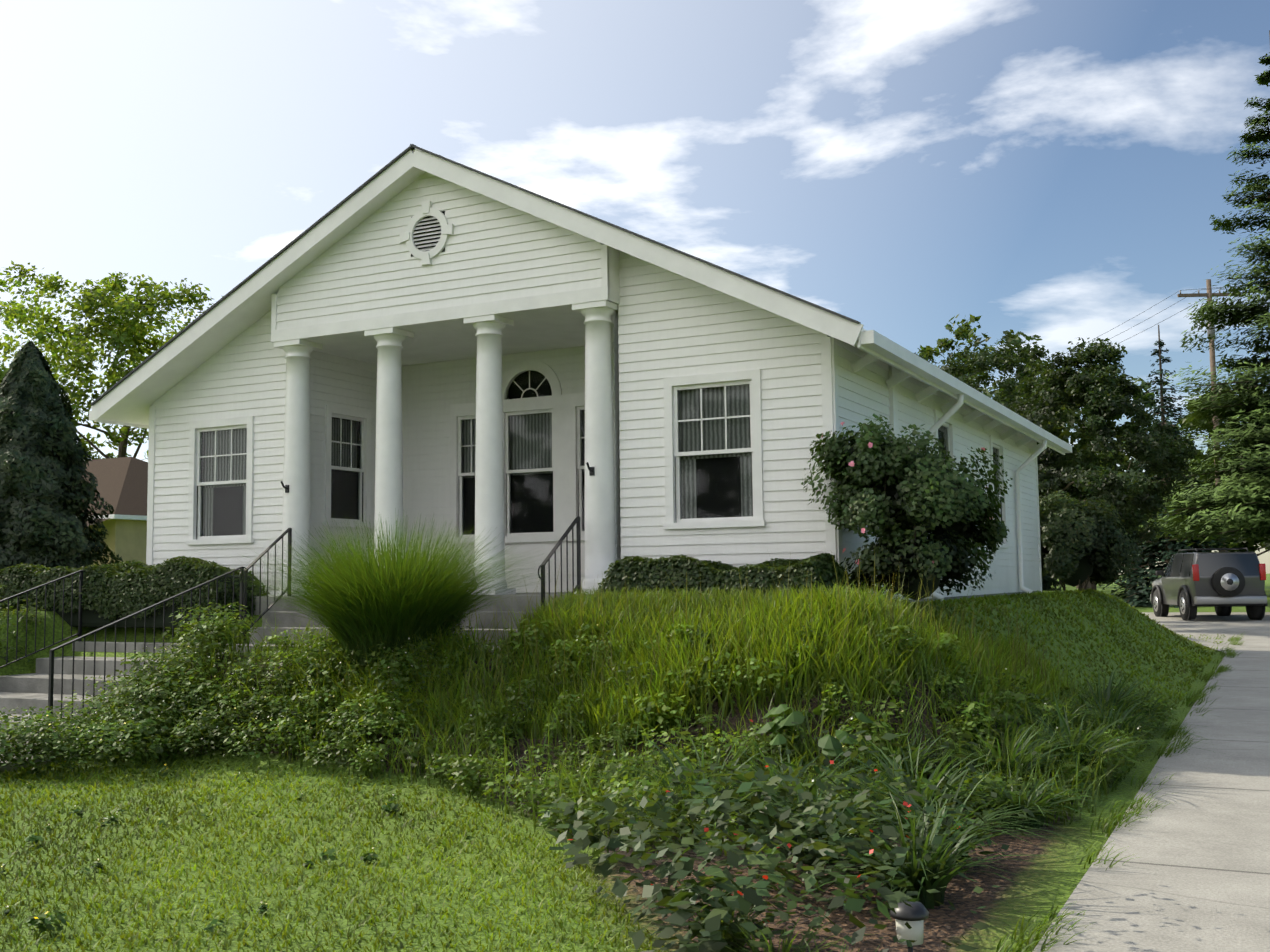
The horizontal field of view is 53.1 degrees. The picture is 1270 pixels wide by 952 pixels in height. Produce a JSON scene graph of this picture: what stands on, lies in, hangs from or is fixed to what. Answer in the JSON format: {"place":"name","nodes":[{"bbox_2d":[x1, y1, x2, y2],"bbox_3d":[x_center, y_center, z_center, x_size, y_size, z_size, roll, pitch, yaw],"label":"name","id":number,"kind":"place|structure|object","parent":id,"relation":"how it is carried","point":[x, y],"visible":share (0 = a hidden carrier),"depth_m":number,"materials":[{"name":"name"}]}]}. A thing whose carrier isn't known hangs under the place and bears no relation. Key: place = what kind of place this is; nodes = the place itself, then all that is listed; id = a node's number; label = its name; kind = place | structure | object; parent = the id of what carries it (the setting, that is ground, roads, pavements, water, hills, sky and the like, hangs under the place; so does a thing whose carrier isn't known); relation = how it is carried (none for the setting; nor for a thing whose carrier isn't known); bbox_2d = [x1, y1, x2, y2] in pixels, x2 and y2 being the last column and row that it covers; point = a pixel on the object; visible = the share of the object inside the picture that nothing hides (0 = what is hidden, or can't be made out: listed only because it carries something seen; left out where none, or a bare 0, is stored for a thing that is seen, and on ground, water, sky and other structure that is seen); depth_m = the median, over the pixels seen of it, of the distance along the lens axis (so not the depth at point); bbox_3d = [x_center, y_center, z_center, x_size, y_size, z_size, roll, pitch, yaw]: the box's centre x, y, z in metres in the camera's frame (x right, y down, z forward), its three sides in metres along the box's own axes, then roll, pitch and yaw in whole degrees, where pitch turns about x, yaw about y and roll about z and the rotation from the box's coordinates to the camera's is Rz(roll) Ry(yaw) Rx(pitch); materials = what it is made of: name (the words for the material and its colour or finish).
{"place":"outdoors","nodes":[
{"label":"outdoors","id":0,"kind":"place"},
{"bbox_2d":[0,574,1269,951],"bbox_3d":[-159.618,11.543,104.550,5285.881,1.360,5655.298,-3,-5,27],"label":"terrain","id":1,"kind":"structure","parent":0,"point":[1036,884],"depth_m":7.41,"materials":[{"name":"green plant"}]},
{"bbox_2d":[0,585,44,662],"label":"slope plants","id":2,"kind":"object","parent":1,"relation":"on","point":[32,609],"visible":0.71,"depth_m":14.76,"materials":[{"name":"green plant"}]},
{"bbox_2d":[0,341,122,570],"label":"conifer tree","id":3,"kind":"object","parent":1,"relation":"on","point":[45,492],"visible":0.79,"depth_m":21.55,"materials":[{"name":"green plant"}]},
{"bbox_2d":[0,689,186,768],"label":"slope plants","id":4,"kind":"object","parent":1,"relation":"on","point":[33,737],"visible":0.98,"depth_m":10.68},
{"bbox_2d":[72,457,147,565],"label":"neighbour house","id":5,"kind":"structure","parent":1,"relation":"on","point":[122,487],"depth_m":55.05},
{"bbox_2d":[0,260,222,459],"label":"tree","id":6,"kind":"object","parent":1,"relation":"on","point":[133,332],"depth_m":74.63,"materials":[{"name":"green plant"}]},
{"bbox_2d":[0,556,269,627],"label":"hedge","id":7,"kind":"object","parent":1,"relation":"on","point":[177,568],"depth_m":14.86,"materials":[{"name":"green plant"}]},
{"bbox_2d":[40,602,257,751],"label":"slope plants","id":8,"kind":"object","parent":1,"relation":"on","point":[139,688],"visible":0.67,"depth_m":11.93,"materials":[{"name":"green plant"}]},
{"bbox_2d":[0,761,471,933],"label":"lawn weeds","id":9,"kind":"object","parent":1,"relation":"on","point":[58,915],"visible":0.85,"depth_m":6.91,"materials":[{"name":"green plant"}]},
{"bbox_2d":[50,615,472,767],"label":"slope plants","id":10,"kind":"object","parent":1,"relation":"on","point":[227,731],"visible":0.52,"depth_m":10.97,"materials":[{"name":"green plant"}]},
{"bbox_2d":[0,611,535,772],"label":"concrete steps","id":11,"kind":"structure","parent":1,"relation":"on","point":[24,690],"depth_m":13.88,"materials":[{"name":"grey concrete"}]},
{"bbox_2d":[0,517,580,732],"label":"wrought iron railings","id":12,"kind":"object","parent":11,"relation":"on","point":[243,575],"visible":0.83,"depth_m":13.16,"materials":[{"name":"black metal"}]},
{"bbox_2d":[215,508,579,664],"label":"ornamental grass","id":13,"kind":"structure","parent":1,"relation":"on","point":[401,595],"depth_m":11.14,"materials":[{"name":"green plant"}]},
{"bbox_2d":[89,148,1071,599],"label":"house trim","id":14,"kind":"structure","parent":1,"relation":"on","point":[541,324],"depth_m":14.61,"materials":[{"name":"white wood"}]},
{"bbox_2d":[271,300,617,595],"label":"porch columns","id":15,"kind":"structure","parent":14,"relation":"attached to","point":[600,536],"depth_m":13.73,"materials":[{"name":"white paint"}]},
{"bbox_2d":[281,462,594,492],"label":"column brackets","id":16,"kind":"object","parent":15,"relation":"attached to","point":[590,469],"visible":0.96,"depth_m":13.00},
{"bbox_2d":[54,618,1177,848],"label":"ground cover plants","id":17,"kind":"object","parent":1,"relation":"on","point":[456,762],"visible":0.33,"depth_m":9.43,"materials":[{"name":"green plant"}]},
{"bbox_2d":[46,592,1187,859],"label":"wild grass","id":18,"kind":"structure","parent":1,"relation":"on","point":[968,694],"depth_m":9.71,"materials":[{"name":"green plant"}]},
{"bbox_2d":[596,754,670,793],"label":"leaf plant","id":19,"kind":"object","parent":1,"relation":"on","point":[662,760],"visible":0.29,"depth_m":8.78,"materials":[{"name":"green plant"}]},
{"bbox_2d":[254,591,1039,614],"bbox_3d":[0.277,1.992,18.675,9.100,0.650,11.450,-3,-5,27],"label":"house foundation","id":20,"kind":"object","parent":1,"relation":"on","point":[522,599],"visible":0.1,"depth_m":13.22,"materials":[{"name":"grey concrete"}]},
{"bbox_2d":[150,172,1040,599],"bbox_3d":[0.287,-0.620,18.974,9.126,4.845,11.263,-3,-5,27],"label":"house siding","id":21,"kind":"object","parent":20,"relation":"on","point":[668,324],"visible":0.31,"depth_m":14.22,"materials":[{"name":"white wood"}]},
{"bbox_2d":[91,144,1039,442],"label":"house roof","id":22,"kind":"structure","parent":21,"relation":"on","point":[139,400],"depth_m":15.22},
{"bbox_2d":[196,211,1002,542],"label":"window frames","id":23,"kind":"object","parent":21,"relation":"attached to","point":[530,511],"depth_m":15.79,"materials":[{"name":"white wood"}]},
{"bbox_2d":[200,376,999,535],"bbox_3d":[0.767,-0.355,15.072,11.415,2.117,5.145,1,-5,-17],"label":"house window glass","id":24,"kind":"object","parent":23,"relation":"in","point":[997,451],"visible":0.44,"depth_m":15.72,"materials":[{"name":"glass"}]},
{"bbox_2d":[276,549,1080,743],"bbox_3d":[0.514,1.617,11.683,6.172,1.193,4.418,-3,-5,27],"label":"tall grass","id":25,"kind":"structure","parent":1,"relation":"on","point":[821,614],"depth_m":10.10,"materials":[{"name":"green plant"}]},
{"bbox_2d":[567,729,827,827],"bbox_3d":[0.458,1.960,8.168,2.209,0.618,1.778,-3,-5,27],"label":"daylily","id":26,"kind":"object","parent":1,"relation":"on","point":[691,767],"visible":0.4,"depth_m":8.28,"materials":[{"name":"green plant"}]},
{"bbox_2d":[646,878,785,951],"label":"plant","id":27,"kind":"object","parent":1,"relation":"on","point":[731,938],"visible":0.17,"depth_m":5.33,"materials":[{"name":"green plant"}]},
{"bbox_2d":[594,553,856,598],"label":"boxwood hedge","id":28,"kind":"object","parent":1,"relation":"on","point":[647,570],"depth_m":11.53,"materials":[{"name":"green plant"}]},
{"bbox_2d":[488,584,968,655],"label":"plateau grass","id":29,"kind":"structure","parent":1,"relation":"on","point":[646,600],"depth_m":11.01,"materials":[{"name":"green plant"}]},
{"bbox_2d":[624,733,908,832],"bbox_3d":[1.047,1.929,7.889,2.060,0.620,1.821,-3,-5,27],"label":"daylily","id":30,"kind":"object","parent":1,"relation":"on","point":[793,783],"visible":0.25,"depth_m":8.05,"materials":[{"name":"green plant"}]},
{"bbox_2d":[534,759,1002,951],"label":"flowering plants","id":31,"kind":"object","parent":1,"relation":"on","point":[680,905],"visible":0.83,"depth_m":5.79,"materials":[{"name":"green plant"}]},
{"bbox_2d":[725,908,877,951],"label":"plant","id":32,"kind":"object","parent":1,"relation":"on","point":[771,948],"visible":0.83,"depth_m":4.88,"materials":[{"name":"green plant"}]},
{"bbox_2d":[749,703,873,771],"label":"burdock plant","id":33,"kind":"object","parent":1,"relation":"on","point":[828,744],"visible":0.69,"depth_m":8.79,"materials":[{"name":"green plant"}]},
{"bbox_2d":[743,932,879,951],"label":"plant","id":34,"kind":"object","parent":1,"relation":"on","point":[816,946],"visible":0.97,"depth_m":4.59,"materials":[{"name":"green plant"}]},
{"bbox_2d":[667,762,974,868],"bbox_3d":[1.130,1.917,7.150,1.554,0.523,2.046,-3,-5,27],"label":"daylily","id":35,"kind":"object","parent":1,"relation":"on","point":[806,828],"visible":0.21,"depth_m":7.08,"materials":[{"name":"green plant"}]},
{"bbox_2d":[587,712,1057,951],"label":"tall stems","id":36,"kind":"object","parent":1,"relation":"on","point":[839,901],"visible":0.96,"depth_m":4.58,"materials":[{"name":"green plant"}]},
{"bbox_2d":[801,422,1012,548],"bbox_3d":[2.513,0.274,11.761,1.788,1.534,1.720,-3,-5,27],"label":"rose bush","id":37,"kind":"object","parent":1,"relation":"on","point":[938,484],"depth_m":11.26,"materials":[{"name":"green plant"}]},
{"bbox_2d":[810,414,914,490],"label":"rose bush","id":38,"kind":"object","parent":37,"relation":"on","point":[869,440],"depth_m":11.39,"materials":[{"name":"green plant"}]},
{"bbox_2d":[910,480,1008,560],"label":"rose bush","id":39,"kind":"object","parent":37,"relation":"on","point":[991,538],"depth_m":11.88,"materials":[{"name":"green plant"}]},
{"bbox_2d":[890,900,928,951],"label":"solar path light","id":40,"kind":"object","parent":1,"relation":"on","point":[913,917],"visible":0.77,"depth_m":5.00,"materials":[{"name":"black"}]},
{"bbox_2d":[839,510,992,599],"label":"shrub","id":41,"kind":"object","parent":1,"relation":"on","point":[951,562],"depth_m":11.40,"materials":[{"name":"green plant"}]},
{"bbox_2d":[834,724,1015,789],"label":"daylily","id":42,"kind":"object","parent":1,"relation":"on","point":[914,754],"visible":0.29,"depth_m":8.57,"materials":[{"name":"green plant"}]},
{"bbox_2d":[766,793,1101,920],"bbox_3d":[1.394,1.824,6.213,1.694,0.547,1.458,1,-5,-19],"label":"daylily","id":43,"kind":"object","parent":1,"relation":"on","point":[913,873],"visible":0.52,"depth_m":6.09,"materials":[{"name":"green plant"}]},
{"bbox_2d":[807,762,1100,866],"bbox_3d":[1.652,1.889,7.055,1.790,0.550,1.719,-3,-5,27],"label":"daylily","id":44,"kind":"object","parent":1,"relation":"on","point":[909,800],"visible":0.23,"depth_m":7.01,"materials":[{"name":"green plant"}]},
{"bbox_2d":[802,735,1108,824],"bbox_3d":[1.871,1.921,8.002,2.195,0.628,1.855,-2,-5,12],"label":"daylily","id":45,"kind":"object","parent":1,"relation":"on","point":[934,775],"visible":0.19,"depth_m":7.94,"materials":[{"name":"green plant"}]},
{"bbox_2d":[917,314,1079,449],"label":"distant tree","id":46,"kind":"object","parent":1,"relation":"on","point":[964,331],"visible":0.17,"depth_m":90.17,"materials":[{"name":"green plant"}]},
{"bbox_2d":[905,718,1110,790],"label":"daylily","id":47,"kind":"object","parent":1,"relation":"on","point":[1016,754],"visible":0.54,"depth_m":8.74,"materials":[{"name":"green plant"}]},
{"bbox_2d":[914,339,1110,500],"bbox_3d":[9.043,0.216,33.645,6.856,7.812,7.053,-3,-5,27],"label":"tree","id":48,"kind":"object","parent":1,"relation":"on","point":[984,359],"visible":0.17,"depth_m":33.07,"materials":[{"name":"green plant"}]},
{"bbox_2d":[921,758,1153,834],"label":"daylily","id":49,"kind":"object","parent":1,"relation":"on","point":[1035,803],"visible":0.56,"depth_m":7.92,"materials":[{"name":"green plant"}]},
{"bbox_2d":[1042,570,1066,590],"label":"shrub","id":50,"kind":"object","parent":1,"relation":"on","point":[1048,580],"depth_m":24.55,"materials":[{"name":"green plant"}]},
{"bbox_2d":[1008,691,1164,736],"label":"daylily","id":51,"kind":"object","parent":1,"relation":"on","point":[1070,717],"visible":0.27,"depth_m":10.13,"materials":[{"name":"green plant"}]},
{"bbox_2d":[1039,490,1142,590],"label":"corner shrub","id":52,"kind":"object","parent":1,"relation":"on","point":[1099,536],"depth_m":22.06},
{"bbox_2d":[1013,377,1179,588],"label":"distant tree","id":53,"kind":"object","parent":1,"relation":"on","point":[1064,434],"depth_m":77.45,"materials":[{"name":"green plant"}]},
{"bbox_2d":[1008,337,1197,589],"bbox_3d":[10.249,0.343,29.195,4.894,6.881,4.743,-3,-5,27],"label":"tree","id":54,"kind":"object","parent":1,"relation":"on","point":[1093,383],"depth_m":28.38,"materials":[{"name":"green plant"}]},
{"bbox_2d":[984,631,1247,951],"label":"lawn edge grass","id":55,"kind":"structure","parent":1,"relation":"on","point":[1119,817],"depth_m":7.93,"materials":[{"name":"green plant"}]},
{"bbox_2d":[1009,692,1222,780],"bbox_3d":[3.201,1.940,9.457,1.770,0.631,1.932,2,-5,-28],"label":"daylily","id":56,"kind":"object","parent":1,"relation":"on","point":[1094,737],"visible":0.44,"depth_m":9.25,"materials":[{"name":"green plant"}]},
{"bbox_2d":[987,279,1247,551],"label":"utility pole","id":57,"kind":"object","parent":1,"relation":"on","point":[1208,294],"visible":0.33,"depth_m":49.12,"materials":[{"name":"brown wood"}]},
{"bbox_2d":[1049,437,1185,591],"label":"tree","id":58,"kind":"object","parent":1,"relation":"on","point":[1123,467],"depth_m":60.75,"materials":[{"name":"green plant"}]},
{"bbox_2d":[1060,665,1203,719],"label":"daylily","id":59,"kind":"object","parent":1,"relation":"on","point":[1114,696],"visible":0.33,"depth_m":11.63,"materials":[{"name":"green plant"}]},
{"bbox_2d":[1057,689,1211,749],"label":"daylily","id":60,"kind":"object","parent":1,"relation":"on","point":[1122,726],"visible":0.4,"depth_m":10.68,"materials":[{"name":"green plant"}]},
{"bbox_2d":[1075,485,1226,600],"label":"tree","id":61,"kind":"object","parent":1,"relation":"on","point":[1160,547],"depth_m":46.77,"materials":[{"name":"green plant"}]},
{"bbox_2d":[1032,612,1269,951],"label":"concrete driveway","id":62,"kind":"structure","parent":1,"relation":"on","point":[1194,876],"depth_m":7.33,"materials":[{"name":"grey concrete"}]},
{"bbox_2d":[1150,548,1267,620],"bbox_3d":[15.342,2.927,34.144,2.200,1.906,4.680,-1,-5,8],"label":"suv","id":63,"kind":"object","parent":62,"relation":"on","point":[1222,583],"visible":1,"depth_m":32.28,"materials":[{"name":"grey paint"}]},
{"bbox_2d":[1105,684,1203,722],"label":"daylily","id":64,"kind":"object","parent":1,"relation":"on","point":[1154,703],"visible":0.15,"depth_m":12.16,"materials":[{"name":"green plant"}]},
{"bbox_2d":[1100,325,1227,607],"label":"spruce","id":65,"kind":"object","parent":1,"relation":"on","point":[1143,596],"depth_m":44.85,"materials":[{"name":"green plant"}]},
{"bbox_2d":[1138,30,1269,546],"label":"conifer tree","id":66,"kind":"object","parent":1,"relation":"on","point":[1230,491],"depth_m":36.44,"materials":[{"name":"green plant"}]},
{"bbox_2d":[1152,375,1265,517],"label":"distant tree","id":67,"kind":"object","parent":1,"relation":"on","point":[1191,424],"depth_m":95.73,"materials":[{"name":"green plant"}]},
{"bbox_2d":[1151,420,1269,555],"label":"tree","id":68,"kind":"object","parent":1,"relation":"on","point":[1223,448],"depth_m":63.49,"materials":[{"name":"green plant"}]},
{"bbox_2d":[1214,480,1269,553],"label":"tree","id":69,"kind":"object","parent":1,"relation":"on","point":[1243,544],"visible":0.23,"depth_m":51.46,"materials":[{"name":"green plant"}]},
{"bbox_2d":[0,0,1269,574],"label":"sky","id":70,"kind":"structure","parent":0,"point":[1057,171],"materials":[{"name":"blue"}]}
]}

